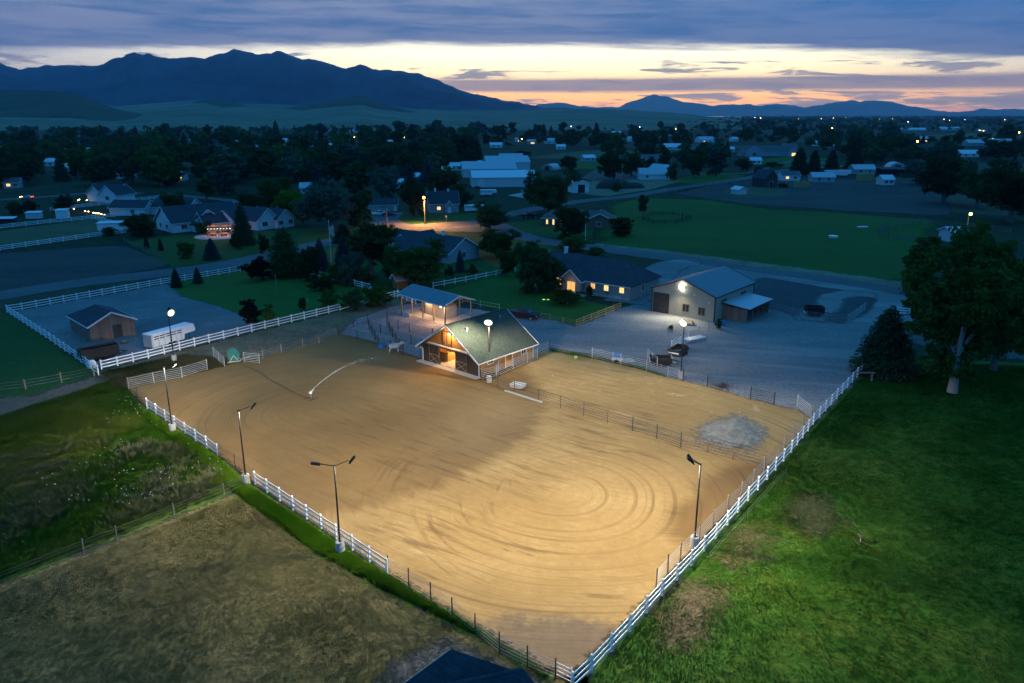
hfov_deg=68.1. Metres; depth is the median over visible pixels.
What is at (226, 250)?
orchard lawn
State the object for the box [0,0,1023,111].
sky
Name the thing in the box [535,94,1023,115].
distant mountains
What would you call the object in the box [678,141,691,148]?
broadleaf tree
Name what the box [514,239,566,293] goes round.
broadleaf tree
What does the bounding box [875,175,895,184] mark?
shed
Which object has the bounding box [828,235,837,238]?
stock tank
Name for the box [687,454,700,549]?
light pole
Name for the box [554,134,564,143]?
open crowned tree
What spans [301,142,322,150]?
broadleaf tree
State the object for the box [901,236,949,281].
broadleaf tree
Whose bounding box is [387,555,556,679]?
pipe fence
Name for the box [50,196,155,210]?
white fence
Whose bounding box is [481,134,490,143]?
open crowned tree
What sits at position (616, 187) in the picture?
shrub
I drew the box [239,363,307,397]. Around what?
irrigation hose
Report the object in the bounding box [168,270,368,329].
side lawn
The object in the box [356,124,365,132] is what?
open crowned tree
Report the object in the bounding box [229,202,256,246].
spruce tree
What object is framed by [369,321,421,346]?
pipe fence
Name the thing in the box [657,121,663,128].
broadleaf tree
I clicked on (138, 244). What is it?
wood fence
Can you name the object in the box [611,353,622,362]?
pump trailer
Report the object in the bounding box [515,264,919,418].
gravel yard
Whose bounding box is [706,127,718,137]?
broadleaf tree
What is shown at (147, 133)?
open crowned tree
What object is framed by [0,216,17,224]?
field shelter
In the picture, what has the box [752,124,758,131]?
open crowned tree
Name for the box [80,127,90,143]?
spruce tree
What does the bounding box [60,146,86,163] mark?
broadleaf tree
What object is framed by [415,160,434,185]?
spruce tree
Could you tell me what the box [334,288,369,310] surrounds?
shrub
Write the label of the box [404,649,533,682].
garage
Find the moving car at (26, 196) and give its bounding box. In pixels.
[20,195,32,198]
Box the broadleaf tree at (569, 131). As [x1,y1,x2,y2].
[562,129,576,136]
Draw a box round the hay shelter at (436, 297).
[397,284,475,324]
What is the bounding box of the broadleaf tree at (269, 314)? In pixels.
[261,303,275,322]
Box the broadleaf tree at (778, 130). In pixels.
[772,126,785,136]
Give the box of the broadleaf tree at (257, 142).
[253,138,270,147]
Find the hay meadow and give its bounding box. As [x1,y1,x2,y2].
[592,198,936,280]
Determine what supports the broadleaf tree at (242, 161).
on the ground at (958, 204)
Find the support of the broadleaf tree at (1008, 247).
on the ground at (958, 204)
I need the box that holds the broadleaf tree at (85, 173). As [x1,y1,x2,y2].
[78,164,117,182]
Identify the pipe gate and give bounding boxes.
[212,347,224,365]
[243,352,259,363]
[533,340,549,354]
[632,416,681,446]
[647,349,657,363]
[750,386,775,404]
[796,394,813,418]
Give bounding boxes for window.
[262,221,267,226]
[567,281,575,291]
[590,283,595,288]
[603,285,608,291]
[619,287,624,293]
[682,303,689,312]
[698,307,705,315]
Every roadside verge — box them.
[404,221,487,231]
[594,243,912,287]
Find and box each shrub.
[4,201,25,215]
[22,200,39,214]
[52,194,75,208]
[101,227,117,235]
[229,232,244,248]
[236,256,273,280]
[257,234,269,253]
[297,297,305,308]
[306,275,336,290]
[319,265,342,282]
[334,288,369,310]
[348,265,379,283]
[362,283,394,307]
[444,265,454,275]
[465,264,478,274]
[514,151,531,154]
[545,288,589,304]
[557,234,588,251]
[586,247,605,255]
[610,183,623,191]
[665,163,677,180]
[753,166,762,173]
[762,162,784,166]
[777,183,788,186]
[901,292,917,314]
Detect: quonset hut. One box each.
[541,163,560,169]
[884,161,904,166]
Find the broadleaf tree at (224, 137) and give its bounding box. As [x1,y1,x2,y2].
[212,129,235,146]
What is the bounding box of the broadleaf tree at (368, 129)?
[364,125,372,135]
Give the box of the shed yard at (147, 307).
[8,284,256,368]
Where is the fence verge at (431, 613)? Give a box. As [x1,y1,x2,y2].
[150,411,554,678]
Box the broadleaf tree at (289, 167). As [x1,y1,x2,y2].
[271,153,303,181]
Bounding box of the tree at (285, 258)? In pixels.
[266,226,300,279]
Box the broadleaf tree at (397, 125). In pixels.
[391,121,405,130]
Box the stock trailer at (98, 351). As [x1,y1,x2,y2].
[77,341,127,361]
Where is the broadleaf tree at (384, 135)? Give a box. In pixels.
[376,129,387,140]
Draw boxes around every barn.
[415,308,538,378]
[461,161,516,177]
[469,170,535,186]
[482,153,529,169]
[752,168,778,186]
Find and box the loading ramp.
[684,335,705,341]
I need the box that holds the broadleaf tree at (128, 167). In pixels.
[109,146,141,183]
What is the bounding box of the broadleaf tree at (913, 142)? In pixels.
[906,136,916,146]
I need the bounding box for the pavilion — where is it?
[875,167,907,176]
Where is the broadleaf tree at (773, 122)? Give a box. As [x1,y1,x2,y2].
[768,120,776,126]
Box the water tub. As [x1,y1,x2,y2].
[378,343,385,347]
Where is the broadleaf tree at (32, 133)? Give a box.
[21,130,37,146]
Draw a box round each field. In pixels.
[0,380,240,583]
[0,493,564,682]
[529,150,638,157]
[573,160,602,168]
[676,172,745,183]
[758,156,841,168]
[925,133,1022,139]
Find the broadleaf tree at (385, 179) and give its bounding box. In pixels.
[366,163,405,197]
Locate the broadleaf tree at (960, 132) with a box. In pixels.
[956,129,965,136]
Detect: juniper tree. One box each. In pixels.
[144,233,148,248]
[158,238,163,250]
[170,268,182,287]
[192,267,202,283]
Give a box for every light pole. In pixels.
[163,361,177,430]
[167,308,176,360]
[237,402,255,483]
[311,455,354,552]
[484,319,491,351]
[678,319,686,378]
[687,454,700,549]
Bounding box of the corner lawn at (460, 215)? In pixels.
[399,210,477,223]
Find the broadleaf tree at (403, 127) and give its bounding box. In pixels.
[399,125,407,131]
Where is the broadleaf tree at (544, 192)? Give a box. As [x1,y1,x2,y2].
[522,167,581,212]
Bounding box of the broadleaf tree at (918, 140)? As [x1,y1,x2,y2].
[913,135,921,144]
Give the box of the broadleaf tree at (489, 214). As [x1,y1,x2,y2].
[473,199,511,229]
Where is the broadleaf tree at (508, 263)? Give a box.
[495,248,518,275]
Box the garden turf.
[243,232,559,294]
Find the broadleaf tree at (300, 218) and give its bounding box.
[291,198,311,225]
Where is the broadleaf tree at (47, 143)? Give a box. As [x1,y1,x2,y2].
[32,139,58,156]
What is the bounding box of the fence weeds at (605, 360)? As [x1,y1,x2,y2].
[550,348,665,376]
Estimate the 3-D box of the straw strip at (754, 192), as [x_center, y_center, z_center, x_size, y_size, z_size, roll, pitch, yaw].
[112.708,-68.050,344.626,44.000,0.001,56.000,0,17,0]
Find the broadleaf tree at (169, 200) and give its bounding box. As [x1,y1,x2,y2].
[158,190,184,205]
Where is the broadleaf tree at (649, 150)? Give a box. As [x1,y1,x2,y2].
[639,144,657,153]
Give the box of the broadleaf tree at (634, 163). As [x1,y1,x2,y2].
[623,149,647,175]
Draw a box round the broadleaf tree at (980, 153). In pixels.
[976,147,991,158]
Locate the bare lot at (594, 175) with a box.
[582,170,636,180]
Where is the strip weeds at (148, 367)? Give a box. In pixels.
[100,353,229,388]
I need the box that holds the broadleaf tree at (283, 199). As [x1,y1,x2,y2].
[270,189,302,211]
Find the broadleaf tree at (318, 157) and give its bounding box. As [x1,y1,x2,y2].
[299,149,334,179]
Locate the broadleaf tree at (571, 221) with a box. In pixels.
[552,204,590,238]
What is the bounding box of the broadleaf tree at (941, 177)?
[913,154,981,202]
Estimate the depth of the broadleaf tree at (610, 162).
403.66 m
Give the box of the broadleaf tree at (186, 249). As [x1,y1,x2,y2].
[175,240,194,258]
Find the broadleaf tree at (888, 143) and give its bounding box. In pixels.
[876,136,898,160]
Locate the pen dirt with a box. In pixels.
[339,303,488,358]
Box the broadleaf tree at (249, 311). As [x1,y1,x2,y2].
[238,299,262,324]
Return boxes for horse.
[387,341,405,352]
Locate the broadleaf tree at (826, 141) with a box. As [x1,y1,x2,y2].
[814,134,839,149]
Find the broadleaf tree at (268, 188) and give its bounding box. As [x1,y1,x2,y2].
[255,174,291,207]
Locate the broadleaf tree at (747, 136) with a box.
[742,132,753,140]
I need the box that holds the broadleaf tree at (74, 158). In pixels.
[63,148,85,177]
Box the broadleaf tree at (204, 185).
[195,177,215,200]
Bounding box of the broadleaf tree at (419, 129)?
[415,127,423,139]
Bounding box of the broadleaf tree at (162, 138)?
[157,135,176,146]
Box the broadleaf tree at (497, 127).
[491,124,508,135]
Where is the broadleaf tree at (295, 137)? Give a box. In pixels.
[288,134,306,139]
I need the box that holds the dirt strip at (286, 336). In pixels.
[99,297,409,389]
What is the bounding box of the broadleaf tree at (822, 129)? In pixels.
[817,124,828,136]
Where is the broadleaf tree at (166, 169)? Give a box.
[138,154,179,185]
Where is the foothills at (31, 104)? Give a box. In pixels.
[0,90,141,120]
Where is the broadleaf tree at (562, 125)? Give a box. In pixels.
[558,122,567,130]
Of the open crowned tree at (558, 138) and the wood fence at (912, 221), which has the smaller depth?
the wood fence at (912, 221)
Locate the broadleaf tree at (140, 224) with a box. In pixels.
[118,213,156,236]
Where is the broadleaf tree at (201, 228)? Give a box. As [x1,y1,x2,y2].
[190,220,211,233]
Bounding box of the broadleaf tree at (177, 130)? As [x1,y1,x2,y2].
[173,127,182,138]
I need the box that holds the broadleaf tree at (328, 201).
[289,177,356,230]
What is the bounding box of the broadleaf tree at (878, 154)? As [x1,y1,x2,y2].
[868,147,890,162]
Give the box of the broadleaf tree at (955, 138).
[952,134,962,143]
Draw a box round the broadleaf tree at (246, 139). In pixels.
[237,135,255,145]
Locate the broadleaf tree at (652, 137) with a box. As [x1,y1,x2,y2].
[645,131,659,144]
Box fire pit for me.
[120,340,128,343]
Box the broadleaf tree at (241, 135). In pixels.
[235,132,252,140]
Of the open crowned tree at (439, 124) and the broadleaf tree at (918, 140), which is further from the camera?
the open crowned tree at (439, 124)
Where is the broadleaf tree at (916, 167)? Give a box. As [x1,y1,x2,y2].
[900,159,936,184]
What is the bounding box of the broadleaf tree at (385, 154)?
[370,141,409,168]
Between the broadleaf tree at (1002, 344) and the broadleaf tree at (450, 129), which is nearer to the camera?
the broadleaf tree at (1002, 344)
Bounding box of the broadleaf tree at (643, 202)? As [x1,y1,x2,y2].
[638,195,648,215]
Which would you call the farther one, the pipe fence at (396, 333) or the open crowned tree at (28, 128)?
the open crowned tree at (28, 128)
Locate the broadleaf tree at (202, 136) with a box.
[197,132,213,140]
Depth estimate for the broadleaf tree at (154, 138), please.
651.71 m
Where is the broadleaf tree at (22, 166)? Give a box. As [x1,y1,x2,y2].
[0,149,45,184]
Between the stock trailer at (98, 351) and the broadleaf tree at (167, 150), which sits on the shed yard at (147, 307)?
the stock trailer at (98, 351)
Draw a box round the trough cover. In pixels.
[510,381,525,388]
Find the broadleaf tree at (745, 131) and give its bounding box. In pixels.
[742,129,751,138]
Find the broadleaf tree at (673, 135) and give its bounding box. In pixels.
[671,132,679,141]
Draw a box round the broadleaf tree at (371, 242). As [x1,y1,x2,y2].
[344,222,395,275]
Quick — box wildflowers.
[37,396,221,501]
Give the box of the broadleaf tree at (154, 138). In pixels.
[149,134,167,142]
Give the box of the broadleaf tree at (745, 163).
[733,157,752,170]
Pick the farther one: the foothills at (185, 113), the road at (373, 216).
the foothills at (185, 113)
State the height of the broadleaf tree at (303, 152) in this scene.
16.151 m
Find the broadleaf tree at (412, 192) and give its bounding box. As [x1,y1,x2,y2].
[399,178,428,215]
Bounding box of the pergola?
[194,225,233,239]
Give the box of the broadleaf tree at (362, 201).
[346,191,373,227]
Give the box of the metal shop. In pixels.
[651,265,772,322]
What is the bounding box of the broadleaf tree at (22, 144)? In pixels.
[10,143,45,167]
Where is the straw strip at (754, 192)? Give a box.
[723,188,785,196]
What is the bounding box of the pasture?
[592,359,1023,682]
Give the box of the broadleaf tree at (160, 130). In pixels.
[153,127,165,134]
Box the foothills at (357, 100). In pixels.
[283,95,414,112]
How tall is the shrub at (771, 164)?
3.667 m
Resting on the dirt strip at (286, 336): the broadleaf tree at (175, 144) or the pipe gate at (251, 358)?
the pipe gate at (251, 358)
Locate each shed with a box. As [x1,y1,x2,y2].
[66,304,137,341]
[115,171,137,178]
[179,171,188,180]
[403,172,422,182]
[568,180,590,192]
[663,143,681,149]
[730,186,748,194]
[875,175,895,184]
[937,226,967,241]
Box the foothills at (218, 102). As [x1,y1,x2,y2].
[192,99,244,106]
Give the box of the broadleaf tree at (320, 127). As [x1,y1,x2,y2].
[313,123,327,133]
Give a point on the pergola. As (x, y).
(220, 235)
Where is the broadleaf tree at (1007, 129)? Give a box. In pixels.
[997,121,1019,138]
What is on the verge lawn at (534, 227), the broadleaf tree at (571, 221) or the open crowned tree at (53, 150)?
the broadleaf tree at (571, 221)
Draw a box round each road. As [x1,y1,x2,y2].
[0,192,154,199]
[0,228,403,299]
[148,193,278,207]
[349,196,389,219]
[375,166,841,227]
[488,222,914,294]
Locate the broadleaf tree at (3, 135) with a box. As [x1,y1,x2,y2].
[0,132,11,141]
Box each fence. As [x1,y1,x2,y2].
[0,212,126,227]
[0,228,127,249]
[0,473,244,588]
[5,265,240,312]
[6,306,98,375]
[7,365,94,388]
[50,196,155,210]
[92,215,125,228]
[100,290,397,369]
[124,239,162,257]
[126,378,145,402]
[127,360,207,387]
[145,398,218,455]
[217,442,253,480]
[243,329,336,361]
[253,471,388,572]
[310,271,370,288]
[336,306,401,333]
[336,325,420,358]
[367,313,378,342]
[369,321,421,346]
[386,317,432,335]
[386,319,403,354]
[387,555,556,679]
[398,290,415,303]
[432,267,515,287]
[480,348,537,378]
[480,369,631,428]
[571,365,862,682]
[592,347,682,378]
[642,212,691,223]
[655,457,764,587]
[667,181,740,193]
[671,333,688,345]
[681,435,766,467]
[682,369,707,386]
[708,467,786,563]
[763,406,813,470]
[771,303,848,322]
[847,303,865,321]
[878,217,1011,234]
[878,228,926,241]
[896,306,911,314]
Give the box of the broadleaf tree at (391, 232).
[378,222,398,237]
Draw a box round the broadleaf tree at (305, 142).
[291,135,313,149]
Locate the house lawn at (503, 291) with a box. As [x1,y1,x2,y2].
[444,272,616,324]
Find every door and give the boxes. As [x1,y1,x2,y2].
[111,323,123,338]
[429,343,439,364]
[442,330,451,347]
[455,351,467,372]
[477,179,484,186]
[578,184,584,192]
[653,292,669,313]
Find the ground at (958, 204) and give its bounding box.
[0,116,1023,682]
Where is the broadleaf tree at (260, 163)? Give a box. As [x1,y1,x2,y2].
[245,145,279,180]
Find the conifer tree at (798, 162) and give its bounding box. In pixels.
[788,147,809,174]
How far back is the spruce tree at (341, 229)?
207.43 m
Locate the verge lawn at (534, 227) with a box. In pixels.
[508,219,594,241]
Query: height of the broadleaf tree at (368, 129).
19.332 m
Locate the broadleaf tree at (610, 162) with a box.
[596,148,632,178]
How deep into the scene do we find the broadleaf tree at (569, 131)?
942.50 m
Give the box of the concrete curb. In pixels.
[504,390,542,402]
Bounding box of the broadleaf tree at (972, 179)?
[953,162,989,207]
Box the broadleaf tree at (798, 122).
[793,119,802,125]
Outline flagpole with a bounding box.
[328,220,333,260]
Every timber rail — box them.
[535,311,575,324]
[576,302,620,326]
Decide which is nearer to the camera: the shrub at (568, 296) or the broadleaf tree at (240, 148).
the shrub at (568, 296)
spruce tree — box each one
[52,152,70,181]
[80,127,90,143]
[133,125,138,134]
[180,133,188,143]
[202,238,220,260]
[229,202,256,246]
[259,136,264,146]
[268,151,282,176]
[272,120,280,136]
[299,156,312,181]
[308,168,327,190]
[315,237,329,271]
[316,133,324,143]
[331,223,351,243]
[333,234,349,265]
[399,162,417,182]
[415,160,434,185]
[447,139,457,160]
[454,249,465,272]
[474,136,482,158]
[501,128,506,138]
[540,124,546,135]
[548,126,553,137]
[594,122,598,134]
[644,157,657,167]
[699,141,705,163]
[724,141,731,156]
[848,305,922,382]
[921,135,925,143]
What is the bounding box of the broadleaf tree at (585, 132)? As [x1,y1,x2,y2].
[582,129,591,137]
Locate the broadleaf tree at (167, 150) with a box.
[154,149,182,166]
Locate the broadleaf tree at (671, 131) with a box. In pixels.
[667,128,675,136]
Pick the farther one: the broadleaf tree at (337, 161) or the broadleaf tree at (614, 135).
the broadleaf tree at (614, 135)
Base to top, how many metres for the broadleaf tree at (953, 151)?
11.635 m
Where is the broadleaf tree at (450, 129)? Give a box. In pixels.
[446,126,455,134]
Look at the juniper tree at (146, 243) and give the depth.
198.92 m
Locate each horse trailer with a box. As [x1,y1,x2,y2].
[142,322,194,347]
[464,204,482,211]
[480,189,496,195]
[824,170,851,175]
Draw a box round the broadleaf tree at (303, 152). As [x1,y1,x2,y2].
[281,146,316,157]
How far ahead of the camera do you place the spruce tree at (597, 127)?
1190.69 m
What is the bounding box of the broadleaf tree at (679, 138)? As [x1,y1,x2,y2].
[674,133,687,142]
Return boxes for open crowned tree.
[21,125,37,138]
[45,146,58,157]
[64,160,84,176]
[67,127,77,138]
[81,149,114,165]
[84,143,105,154]
[118,131,125,136]
[129,133,145,142]
[141,143,176,179]
[142,129,162,137]
[182,142,204,173]
[187,131,194,141]
[197,156,214,181]
[202,126,212,134]
[203,159,239,194]
[268,136,285,148]
[337,161,371,194]
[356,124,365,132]
[377,124,389,132]
[405,124,416,129]
[421,154,440,170]
[434,119,443,129]
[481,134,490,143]
[508,122,516,132]
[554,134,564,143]
[608,217,634,235]
[616,139,627,150]
[627,124,636,134]
[656,147,672,164]
[660,136,668,144]
[699,142,711,148]
[706,144,732,175]
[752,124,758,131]
[787,127,799,137]
[844,135,858,154]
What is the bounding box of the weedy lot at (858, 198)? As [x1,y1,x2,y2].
[675,179,952,214]
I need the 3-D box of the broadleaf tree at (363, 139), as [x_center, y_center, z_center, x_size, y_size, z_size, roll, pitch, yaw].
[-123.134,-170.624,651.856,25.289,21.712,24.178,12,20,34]
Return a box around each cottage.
[426,188,459,212]
[636,168,668,179]
[648,163,671,167]
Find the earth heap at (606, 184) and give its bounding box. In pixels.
[596,178,644,188]
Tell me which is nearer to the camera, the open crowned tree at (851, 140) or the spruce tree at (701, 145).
the spruce tree at (701, 145)
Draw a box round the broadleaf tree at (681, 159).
[678,151,691,163]
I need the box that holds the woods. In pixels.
[0,115,1023,166]
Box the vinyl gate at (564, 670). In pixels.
[556,662,571,681]
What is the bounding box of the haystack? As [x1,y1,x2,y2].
[423,302,456,318]
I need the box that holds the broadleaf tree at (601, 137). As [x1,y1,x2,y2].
[596,132,611,144]
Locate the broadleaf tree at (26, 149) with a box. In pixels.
[17,145,41,178]
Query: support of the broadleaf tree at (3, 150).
on the ground at (958, 204)
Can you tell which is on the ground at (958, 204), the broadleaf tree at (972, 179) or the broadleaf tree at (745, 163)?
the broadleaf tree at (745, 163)
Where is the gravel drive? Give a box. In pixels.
[371,636,540,682]
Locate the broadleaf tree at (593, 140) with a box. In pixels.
[588,135,598,148]
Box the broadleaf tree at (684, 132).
[679,129,688,136]
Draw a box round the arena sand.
[127,334,811,676]
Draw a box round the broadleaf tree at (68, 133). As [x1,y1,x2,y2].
[56,127,79,141]
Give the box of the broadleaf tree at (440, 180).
[427,166,461,190]
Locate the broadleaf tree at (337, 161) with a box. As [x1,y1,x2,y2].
[326,153,348,185]
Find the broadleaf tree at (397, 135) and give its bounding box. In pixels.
[388,130,404,143]
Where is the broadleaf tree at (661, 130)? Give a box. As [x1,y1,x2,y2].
[657,127,668,135]
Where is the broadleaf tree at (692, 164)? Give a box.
[681,151,709,176]
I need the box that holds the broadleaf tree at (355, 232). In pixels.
[346,227,362,248]
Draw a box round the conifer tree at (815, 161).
[807,149,822,171]
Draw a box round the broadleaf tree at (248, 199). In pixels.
[235,191,266,206]
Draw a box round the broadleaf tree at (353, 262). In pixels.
[337,251,366,286]
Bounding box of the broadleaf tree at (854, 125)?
[847,123,858,128]
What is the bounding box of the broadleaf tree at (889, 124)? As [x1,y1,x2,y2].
[883,121,897,127]
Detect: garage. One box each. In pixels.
[371,198,398,210]
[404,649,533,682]
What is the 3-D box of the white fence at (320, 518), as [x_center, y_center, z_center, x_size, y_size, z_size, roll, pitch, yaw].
[-17.058,15.112,65.237,21.210,1.480,0.221,16,23,42]
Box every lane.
[349,221,380,228]
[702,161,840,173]
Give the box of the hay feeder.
[804,305,830,316]
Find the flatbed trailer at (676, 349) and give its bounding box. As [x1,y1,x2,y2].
[667,343,688,356]
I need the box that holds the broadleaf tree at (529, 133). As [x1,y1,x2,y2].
[523,129,536,138]
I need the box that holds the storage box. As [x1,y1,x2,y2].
[397,310,412,316]
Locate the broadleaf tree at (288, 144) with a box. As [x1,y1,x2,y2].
[279,141,302,151]
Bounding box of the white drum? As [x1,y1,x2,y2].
[487,375,491,382]
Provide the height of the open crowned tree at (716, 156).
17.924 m
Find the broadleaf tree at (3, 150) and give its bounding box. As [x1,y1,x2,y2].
[0,146,34,175]
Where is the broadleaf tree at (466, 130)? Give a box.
[458,127,474,134]
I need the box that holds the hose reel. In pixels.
[227,348,246,362]
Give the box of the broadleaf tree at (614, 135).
[609,130,621,143]
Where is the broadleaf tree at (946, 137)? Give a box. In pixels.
[942,135,950,140]
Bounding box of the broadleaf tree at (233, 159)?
[212,155,246,186]
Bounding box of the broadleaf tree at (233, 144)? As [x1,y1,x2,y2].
[229,139,250,149]
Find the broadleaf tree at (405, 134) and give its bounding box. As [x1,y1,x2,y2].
[402,127,407,139]
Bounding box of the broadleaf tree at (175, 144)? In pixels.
[165,138,187,161]
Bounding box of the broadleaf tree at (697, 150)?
[690,146,708,164]
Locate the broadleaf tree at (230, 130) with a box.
[216,126,234,135]
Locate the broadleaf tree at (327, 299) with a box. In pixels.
[317,288,337,308]
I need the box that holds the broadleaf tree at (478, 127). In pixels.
[470,121,487,136]
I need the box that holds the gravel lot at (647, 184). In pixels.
[579,178,678,195]
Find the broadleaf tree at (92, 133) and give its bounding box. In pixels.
[80,126,97,140]
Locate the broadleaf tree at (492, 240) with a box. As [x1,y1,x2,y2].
[477,228,522,253]
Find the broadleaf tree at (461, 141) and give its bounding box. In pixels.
[451,133,476,158]
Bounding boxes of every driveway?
[509,193,524,197]
[603,259,699,303]
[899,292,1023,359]
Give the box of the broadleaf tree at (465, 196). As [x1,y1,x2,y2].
[449,184,473,208]
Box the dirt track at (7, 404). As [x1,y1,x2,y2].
[0,374,102,420]
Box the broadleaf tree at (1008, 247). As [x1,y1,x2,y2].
[952,224,1017,261]
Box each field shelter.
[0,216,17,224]
[25,211,42,218]
[54,208,69,218]
[96,221,105,230]
[103,220,123,230]
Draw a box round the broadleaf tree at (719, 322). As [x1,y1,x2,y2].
[714,319,722,328]
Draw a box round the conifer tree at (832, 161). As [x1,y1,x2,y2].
[822,150,840,171]
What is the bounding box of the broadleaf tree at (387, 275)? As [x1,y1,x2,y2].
[381,251,394,279]
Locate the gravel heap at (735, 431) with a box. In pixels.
[695,413,769,449]
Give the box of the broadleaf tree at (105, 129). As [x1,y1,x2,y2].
[92,125,109,135]
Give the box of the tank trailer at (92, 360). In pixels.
[87,358,95,368]
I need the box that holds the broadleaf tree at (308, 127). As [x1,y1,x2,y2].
[303,124,314,130]
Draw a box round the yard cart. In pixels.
[649,354,680,366]
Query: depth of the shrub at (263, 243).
191.40 m
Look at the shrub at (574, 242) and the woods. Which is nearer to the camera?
the shrub at (574, 242)
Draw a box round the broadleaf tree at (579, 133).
[574,131,581,139]
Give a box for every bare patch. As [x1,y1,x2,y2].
[652,580,728,654]
[717,522,777,572]
[779,490,850,537]
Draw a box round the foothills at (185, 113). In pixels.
[0,100,745,130]
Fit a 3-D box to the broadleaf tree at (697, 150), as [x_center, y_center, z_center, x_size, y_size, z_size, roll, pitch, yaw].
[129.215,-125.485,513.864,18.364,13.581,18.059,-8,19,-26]
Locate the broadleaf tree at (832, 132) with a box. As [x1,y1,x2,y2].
[823,129,841,136]
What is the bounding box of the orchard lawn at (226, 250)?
[128,226,356,265]
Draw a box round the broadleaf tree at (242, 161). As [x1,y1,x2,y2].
[205,150,247,174]
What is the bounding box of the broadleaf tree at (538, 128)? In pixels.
[533,123,541,134]
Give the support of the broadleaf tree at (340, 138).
on the ground at (958, 204)
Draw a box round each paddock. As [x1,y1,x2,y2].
[0,219,127,245]
[0,246,167,290]
[0,312,95,398]
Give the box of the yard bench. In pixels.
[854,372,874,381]
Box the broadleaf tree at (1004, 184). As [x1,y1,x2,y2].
[966,157,1023,222]
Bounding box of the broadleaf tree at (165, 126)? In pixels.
[152,123,173,132]
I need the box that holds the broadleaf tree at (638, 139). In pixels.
[631,132,648,146]
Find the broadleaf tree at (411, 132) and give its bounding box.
[405,127,416,138]
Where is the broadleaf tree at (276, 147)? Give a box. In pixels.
[269,142,286,152]
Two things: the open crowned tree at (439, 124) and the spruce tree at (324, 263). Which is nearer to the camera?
the spruce tree at (324, 263)
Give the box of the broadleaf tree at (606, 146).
[600,140,614,152]
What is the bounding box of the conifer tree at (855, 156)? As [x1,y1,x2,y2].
[842,147,864,169]
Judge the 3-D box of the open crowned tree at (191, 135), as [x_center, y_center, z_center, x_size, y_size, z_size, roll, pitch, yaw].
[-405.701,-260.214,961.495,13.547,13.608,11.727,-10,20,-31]
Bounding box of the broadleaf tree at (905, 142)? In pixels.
[897,137,912,150]
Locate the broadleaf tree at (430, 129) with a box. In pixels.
[423,126,436,135]
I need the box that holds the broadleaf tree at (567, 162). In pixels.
[559,156,576,169]
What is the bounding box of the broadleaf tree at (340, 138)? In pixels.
[331,130,351,147]
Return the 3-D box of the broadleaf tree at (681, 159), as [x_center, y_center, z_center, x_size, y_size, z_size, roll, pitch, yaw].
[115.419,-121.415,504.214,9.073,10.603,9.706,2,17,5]
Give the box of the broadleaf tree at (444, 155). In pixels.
[418,138,451,167]
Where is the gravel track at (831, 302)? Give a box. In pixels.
[796,290,875,321]
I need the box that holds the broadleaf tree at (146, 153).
[134,147,190,185]
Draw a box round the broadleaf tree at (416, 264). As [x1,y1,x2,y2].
[382,237,448,284]
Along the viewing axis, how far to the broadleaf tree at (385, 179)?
304.33 m
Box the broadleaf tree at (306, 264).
[295,245,321,281]
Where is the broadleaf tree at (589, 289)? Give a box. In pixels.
[586,285,592,297]
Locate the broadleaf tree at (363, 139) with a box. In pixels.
[355,130,378,149]
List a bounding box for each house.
[2,177,23,188]
[44,158,54,165]
[85,183,135,201]
[107,198,200,215]
[153,201,233,232]
[220,204,295,230]
[299,182,312,193]
[386,229,478,263]
[389,272,408,288]
[448,162,460,170]
[489,142,502,147]
[527,139,535,143]
[535,246,662,300]
[541,209,615,228]
[544,138,556,143]
[556,144,565,148]
[579,154,596,161]
[641,154,661,161]
[694,136,714,142]
[729,137,738,140]
[737,143,800,156]
[749,157,762,163]
[776,171,800,180]
[808,172,835,181]
[847,164,875,173]
[898,128,925,130]
[934,127,959,129]
[958,150,978,156]
[962,139,984,145]
[975,128,986,130]
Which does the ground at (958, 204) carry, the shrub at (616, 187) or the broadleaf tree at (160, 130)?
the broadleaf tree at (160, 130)
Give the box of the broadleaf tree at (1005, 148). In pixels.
[978,138,1023,159]
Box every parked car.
[371,210,383,215]
[382,212,395,215]
[509,307,540,320]
[521,212,537,217]
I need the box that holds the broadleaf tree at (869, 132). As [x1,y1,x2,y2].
[863,130,873,135]
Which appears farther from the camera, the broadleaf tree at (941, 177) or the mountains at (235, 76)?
the mountains at (235, 76)
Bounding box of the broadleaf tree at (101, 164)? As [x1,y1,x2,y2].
[85,154,117,182]
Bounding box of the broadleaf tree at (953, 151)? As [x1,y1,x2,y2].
[948,146,957,157]
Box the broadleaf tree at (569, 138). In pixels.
[562,132,579,144]
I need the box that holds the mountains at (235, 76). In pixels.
[0,49,571,109]
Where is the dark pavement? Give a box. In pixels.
[754,278,875,322]
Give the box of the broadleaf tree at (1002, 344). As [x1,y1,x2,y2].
[955,239,1023,370]
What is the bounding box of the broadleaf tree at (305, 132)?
[296,130,316,137]
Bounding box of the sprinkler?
[853,533,866,545]
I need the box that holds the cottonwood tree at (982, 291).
[898,219,1023,393]
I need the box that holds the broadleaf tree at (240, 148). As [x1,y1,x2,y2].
[213,145,251,157]

